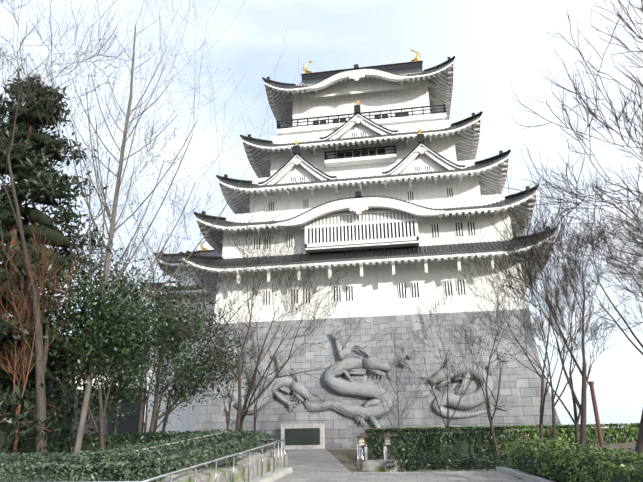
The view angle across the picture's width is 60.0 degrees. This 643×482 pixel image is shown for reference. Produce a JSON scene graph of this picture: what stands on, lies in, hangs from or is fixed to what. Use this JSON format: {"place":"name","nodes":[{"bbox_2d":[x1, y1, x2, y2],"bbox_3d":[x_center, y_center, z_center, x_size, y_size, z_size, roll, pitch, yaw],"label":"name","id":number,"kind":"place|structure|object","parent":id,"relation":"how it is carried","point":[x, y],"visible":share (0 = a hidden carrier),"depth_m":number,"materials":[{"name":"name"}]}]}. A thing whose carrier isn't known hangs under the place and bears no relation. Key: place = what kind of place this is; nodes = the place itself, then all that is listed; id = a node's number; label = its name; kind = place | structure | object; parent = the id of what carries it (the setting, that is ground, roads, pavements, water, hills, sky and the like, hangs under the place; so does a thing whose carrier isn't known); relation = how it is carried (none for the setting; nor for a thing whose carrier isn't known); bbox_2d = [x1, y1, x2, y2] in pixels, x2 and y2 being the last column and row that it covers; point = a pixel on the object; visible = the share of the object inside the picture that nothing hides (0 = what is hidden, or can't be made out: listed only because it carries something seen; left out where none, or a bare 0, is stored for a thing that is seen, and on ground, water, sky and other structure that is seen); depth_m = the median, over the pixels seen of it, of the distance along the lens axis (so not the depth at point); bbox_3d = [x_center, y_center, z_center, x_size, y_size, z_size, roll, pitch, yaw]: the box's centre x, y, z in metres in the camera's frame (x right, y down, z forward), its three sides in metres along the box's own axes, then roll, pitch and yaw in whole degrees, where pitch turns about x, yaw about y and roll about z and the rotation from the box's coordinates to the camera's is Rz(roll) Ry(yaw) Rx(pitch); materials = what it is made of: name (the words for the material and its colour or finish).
{"place":"outdoors","nodes":[
{"label":"outdoors","id":0,"kind":"place"},
{"bbox_2d":[0,0,642,427],"label":"sky","id":1,"kind":"structure","parent":0,"point":[496,46],"materials":[{"name":"white"}]},
{"bbox_2d":[273,448,529,481],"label":"paved path","id":2,"kind":"structure","parent":0,"point":[315,465],"depth_m":17.84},
{"bbox_2d":[281,423,324,448],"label":"sign","id":3,"kind":"object","parent":2,"relation":"on","point":[302,436],"visible":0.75,"depth_m":53.14,"materials":[{"name":"white stone"}]},
{"bbox_2d":[263,441,635,481],"bbox_3d":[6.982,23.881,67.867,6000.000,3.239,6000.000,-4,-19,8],"label":"terrain","id":4,"kind":"structure","parent":0,"point":[347,458],"depth_m":32.63,"materials":[{"name":"soil"}]},
{"bbox_2d":[0,215,88,462],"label":"tree","id":5,"kind":"object","parent":4,"relation":"on","point":[23,344],"visible":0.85,"depth_m":17.34,"materials":[{"name":"red plant"}]},
{"bbox_2d":[6,313,83,395],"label":"evergreen","id":6,"kind":"object","parent":4,"relation":"on","point":[49,355],"depth_m":29.50,"materials":[{"name":"green plant"}]},
{"bbox_2d":[19,334,104,440],"bbox_3d":[-31.047,10.445,36.315,36.032,7.330,4.794,-6,-20,13],"label":"evergreen screen","id":7,"kind":"object","parent":4,"relation":"on","point":[61,423],"visible":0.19,"depth_m":33.42,"materials":[{"name":"green plant"}]},
{"bbox_2d":[0,67,124,455],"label":"conifer","id":8,"kind":"object","parent":4,"relation":"on","point":[29,140],"visible":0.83,"depth_m":20.02,"materials":[{"name":"green plant"}]},
{"bbox_2d":[5,152,174,320],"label":"tree","id":9,"kind":"object","parent":4,"relation":"on","point":[114,254],"visible":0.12,"depth_m":31.99,"materials":[{"name":"brown plant"}]},
{"bbox_2d":[0,0,192,454],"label":"tree","id":10,"kind":"object","parent":4,"relation":"on","point":[40,370],"visible":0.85,"depth_m":17.71,"materials":[{"name":"brown plant"}]},
{"bbox_2d":[15,225,180,450],"bbox_3d":[-7.875,4.040,20.262,5.186,8.405,6.793,-4,-19,8],"label":"evergreen","id":11,"kind":"object","parent":4,"relation":"on","point":[107,313],"visible":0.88,"depth_m":19.90,"materials":[{"name":"green plant"}]},
{"bbox_2d":[68,266,171,451],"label":"evergreen","id":12,"kind":"object","parent":4,"relation":"on","point":[127,390],"visible":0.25,"depth_m":23.23,"materials":[{"name":"green plant"}]},
{"bbox_2d":[35,203,214,432],"bbox_3d":[-11.979,4.734,31.175,11.678,14.255,9.690,3,-20,-13],"label":"tree","id":13,"kind":"object","parent":4,"relation":"on","point":[115,425],"visible":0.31,"depth_m":31.17,"materials":[{"name":"brown plant"}]},
{"bbox_2d":[6,429,247,454],"bbox_3d":[-9.999,9.089,24.643,14.054,1.247,1.630,-6,-20,14],"label":"hedge","id":14,"kind":"object","parent":4,"relation":"on","point":[90,442],"visible":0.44,"depth_m":24.17,"materials":[{"name":"green plant"}]},
{"bbox_2d":[0,430,275,481],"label":"hedge","id":15,"kind":"object","parent":4,"relation":"on","point":[127,463],"visible":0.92,"depth_m":12.92,"materials":[{"name":"green plant"}]},
{"bbox_2d":[70,238,220,438],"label":"building","id":16,"kind":"structure","parent":4,"relation":"on","point":[187,416],"depth_m":76.95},
{"bbox_2d":[76,235,218,438],"bbox_3d":[-8.032,4.837,24.728,7.417,9.698,5.996,-4,-19,8],"label":"evergreen","id":17,"kind":"object","parent":4,"relation":"on","point":[174,341],"visible":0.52,"depth_m":24.52,"materials":[{"name":"green plant"}]},
{"bbox_2d":[131,283,201,438],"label":"tree","id":18,"kind":"object","parent":4,"relation":"on","point":[145,425],"visible":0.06,"depth_m":41.42,"materials":[{"name":"brown plant"}]},
{"bbox_2d":[150,294,230,435],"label":"tree","id":19,"kind":"object","parent":4,"relation":"on","point":[156,427],"visible":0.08,"depth_m":38.60,"materials":[{"name":"brown plant"}]},
{"bbox_2d":[0,0,398,452],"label":"pale tree","id":20,"kind":"object","parent":4,"relation":"on","point":[84,408],"visible":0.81,"depth_m":22.48,"materials":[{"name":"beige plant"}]},
{"bbox_2d":[135,285,270,433],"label":"evergreen","id":21,"kind":"object","parent":4,"relation":"on","point":[189,386],"visible":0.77,"depth_m":29.23,"materials":[{"name":"green plant"}]},
{"bbox_2d":[104,157,308,435],"bbox_3d":[-6.189,3.359,30.784,11.337,16.394,11.283,-4,-19,8],"label":"tree","id":22,"kind":"object","parent":4,"relation":"on","point":[154,419],"visible":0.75,"depth_m":28.95,"materials":[{"name":"brown plant"}]},
{"bbox_2d":[204,320,277,430],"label":"tree","id":23,"kind":"object","parent":4,"relation":"on","point":[227,419],"visible":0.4,"depth_m":42.80,"materials":[{"name":"brown plant"}]},
{"bbox_2d":[221,301,290,435],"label":"tree","id":24,"kind":"object","parent":4,"relation":"on","point":[259,388],"visible":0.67,"depth_m":37.10,"materials":[{"name":"brown plant"}]},
{"bbox_2d":[122,195,401,429],"bbox_3d":[-2.560,3.769,25.216,13.040,11.852,6.910,7,-21,-21],"label":"tree","id":25,"kind":"object","parent":4,"relation":"on","point":[239,412],"visible":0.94,"depth_m":25.00,"materials":[{"name":"brown plant"}]},
{"bbox_2d":[160,448,401,481],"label":"rock wall","id":26,"kind":"structure","parent":4,"relation":"on","point":[240,472],"depth_m":17.19,"materials":[{"name":"grey stone"}]},
{"bbox_2d":[80,440,362,481],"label":"steel handrail","id":27,"kind":"object","parent":26,"relation":"on","point":[208,462],"visible":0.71,"depth_m":15.70,"materials":[{"name":"white metal"}]},
{"bbox_2d":[223,223,353,429],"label":"tree","id":28,"kind":"object","parent":4,"relation":"on","point":[249,392],"visible":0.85,"depth_m":33.26,"materials":[{"name":"brown plant"}]},
{"bbox_2d":[106,431,518,470],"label":"bamboo poles","id":29,"kind":"object","parent":4,"relation":"on","point":[416,470],"visible":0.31,"depth_m":19.44,"materials":[{"name":"grey metal"}]},
{"bbox_2d":[180,48,560,448],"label":"castle keep","id":30,"kind":"structure","parent":4,"relation":"on","point":[391,197],"depth_m":60.41,"materials":[{"name":"paint"}]},
{"bbox_2d":[211,329,509,428],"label":"dragon reliefs","id":31,"kind":"object","parent":30,"relation":"attached to","point":[301,393],"visible":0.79,"depth_m":54.72,"materials":[{"name":"stone"}]},
{"bbox_2d":[356,433,393,461],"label":"lamp posts","id":32,"kind":"object","parent":4,"relation":"on","point":[362,439],"visible":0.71,"depth_m":24.35,"materials":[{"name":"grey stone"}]},
{"bbox_2d":[351,320,443,428],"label":"pale young tree","id":33,"kind":"object","parent":4,"relation":"on","point":[400,371],"visible":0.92,"depth_m":39.83,"materials":[{"name":"grey plant"}]},
{"bbox_2d":[246,467,554,481],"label":"kerb stones","id":34,"kind":"object","parent":4,"relation":"on","point":[272,476],"visible":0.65,"depth_m":17.29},
{"bbox_2d":[376,281,485,427],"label":"tree","id":35,"kind":"object","parent":4,"relation":"on","point":[446,357],"visible":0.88,"depth_m":39.38,"materials":[{"name":"brown plant"}]},
{"bbox_2d":[364,426,512,461],"bbox_3d":[7.390,13.131,35.926,9.246,2.197,2.573,-2,-19,4],"label":"hedge bush","id":36,"kind":"object","parent":4,"relation":"on","point":[465,441],"visible":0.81,"depth_m":34.97,"materials":[{"name":"green plant"}]},
{"bbox_2d":[386,453,515,471],"bbox_3d":[11.618,7.831,19.325,18.638,1.075,1.718,-4,-19,8],"label":"hedge","id":37,"kind":"object","parent":4,"relation":"on","point":[466,462],"visible":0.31,"depth_m":19.86,"materials":[{"name":"green plant"}]},
{"bbox_2d":[421,253,539,457],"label":"tree","id":38,"kind":"object","parent":4,"relation":"on","point":[490,418],"visible":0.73,"depth_m":33.01,"materials":[{"name":"brown plant"}]},
{"bbox_2d":[364,423,639,451],"bbox_3d":[26.989,12.865,36.307,48.514,2.354,2.988,-5,-19,10],"label":"photinia hedge","id":39,"kind":"object","parent":4,"relation":"on","point":[614,433],"visible":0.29,"depth_m":37.51,"materials":[{"name":"green plant"}]},
{"bbox_2d":[446,170,571,439],"bbox_3d":[10.155,4.077,29.907,7.232,15.281,6.696,-7,-20,17],"label":"tree","id":40,"kind":"object","parent":4,"relation":"on","point":[543,397],"visible":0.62,"depth_m":29.17,"materials":[{"name":"brown plant"}]},
{"bbox_2d":[437,239,639,443],"bbox_3d":[12.227,5.806,33.385,12.486,13.506,7.673,-16,-24,36],"label":"tree","id":41,"kind":"object","parent":4,"relation":"on","point":[575,420],"visible":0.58,"depth_m":33.26,"materials":[{"name":"brown plant"}]},
{"bbox_2d":[479,220,605,440],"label":"tree","id":42,"kind":"object","parent":4,"relation":"on","point":[554,306],"visible":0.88,"depth_m":23.69,"materials":[{"name":"brown plant"}]},
{"bbox_2d":[486,169,625,444],"bbox_3d":[9.951,2.737,23.128,5.966,13.625,5.285,-13,-23,32],"label":"tree","id":43,"kind":"object","parent":4,"relation":"on","point":[582,407],"visible":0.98,"depth_m":23.08,"materials":[{"name":"brown plant"}]},
{"bbox_2d":[500,437,642,481],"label":"kerb hedge","id":44,"kind":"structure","parent":4,"relation":"on","point":[567,461],"depth_m":14.41,"materials":[{"name":"green plant"}]},
{"bbox_2d":[503,4,642,264],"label":"tree","id":45,"kind":"object","parent":4,"relation":"on","point":[596,119],"visible":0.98,"depth_m":17.64,"materials":[{"name":"grey plant"}]},
{"bbox_2d":[505,145,642,354],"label":"tree","id":46,"kind":"object","parent":4,"relation":"on","point":[586,291],"visible":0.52,"depth_m":24.57,"materials":[{"name":"brown plant"}]},
{"bbox_2d":[549,71,642,297],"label":"tree","id":47,"kind":"object","parent":4,"relation":"on","point":[629,239],"visible":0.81,"depth_m":20.03,"materials":[{"name":"brown plant"}]},
{"bbox_2d":[588,381,603,447],"bbox_3d":[9.237,6.416,18.491,0.171,3.420,0.180,-4,-19,8],"label":"wooden post","id":48,"kind":"object","parent":4,"relation":"on","point":[596,414],"visible":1,"depth_m":18.66,"materials":[{"name":"brown wood"}]},
{"bbox_2d":[566,16,642,295],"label":"tree","id":49,"kind":"object","parent":4,"relation":"on","point":[630,122],"visible":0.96,"depth_m":17.42,"materials":[{"name":"brown plant"}]},
{"bbox_2d":[571,173,642,304],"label":"tree","id":50,"kind":"object","parent":4,"relation":"on","point":[615,255],"visible":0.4,"depth_m":26.57,"materials":[{"name":"brown plant"}]},
{"bbox_2d":[588,0,642,334],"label":"tree","id":51,"kind":"object","parent":4,"relation":"on","point":[625,47],"visible":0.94,"depth_m":17.50,"materials":[{"name":"brown plant"}]},
{"bbox_2d":[588,221,642,337],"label":"tree","id":52,"kind":"object","parent":4,"relation":"on","point":[631,290],"visible":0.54,"depth_m":28.63,"materials":[{"name":"brown plant"}]},
{"bbox_2d":[620,44,642,455],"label":"tree","id":53,"kind":"object","parent":4,"relation":"on","point":[639,445],"visible":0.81,"depth_m":16.51,"materials":[{"name":"brown plant"}]}
]}

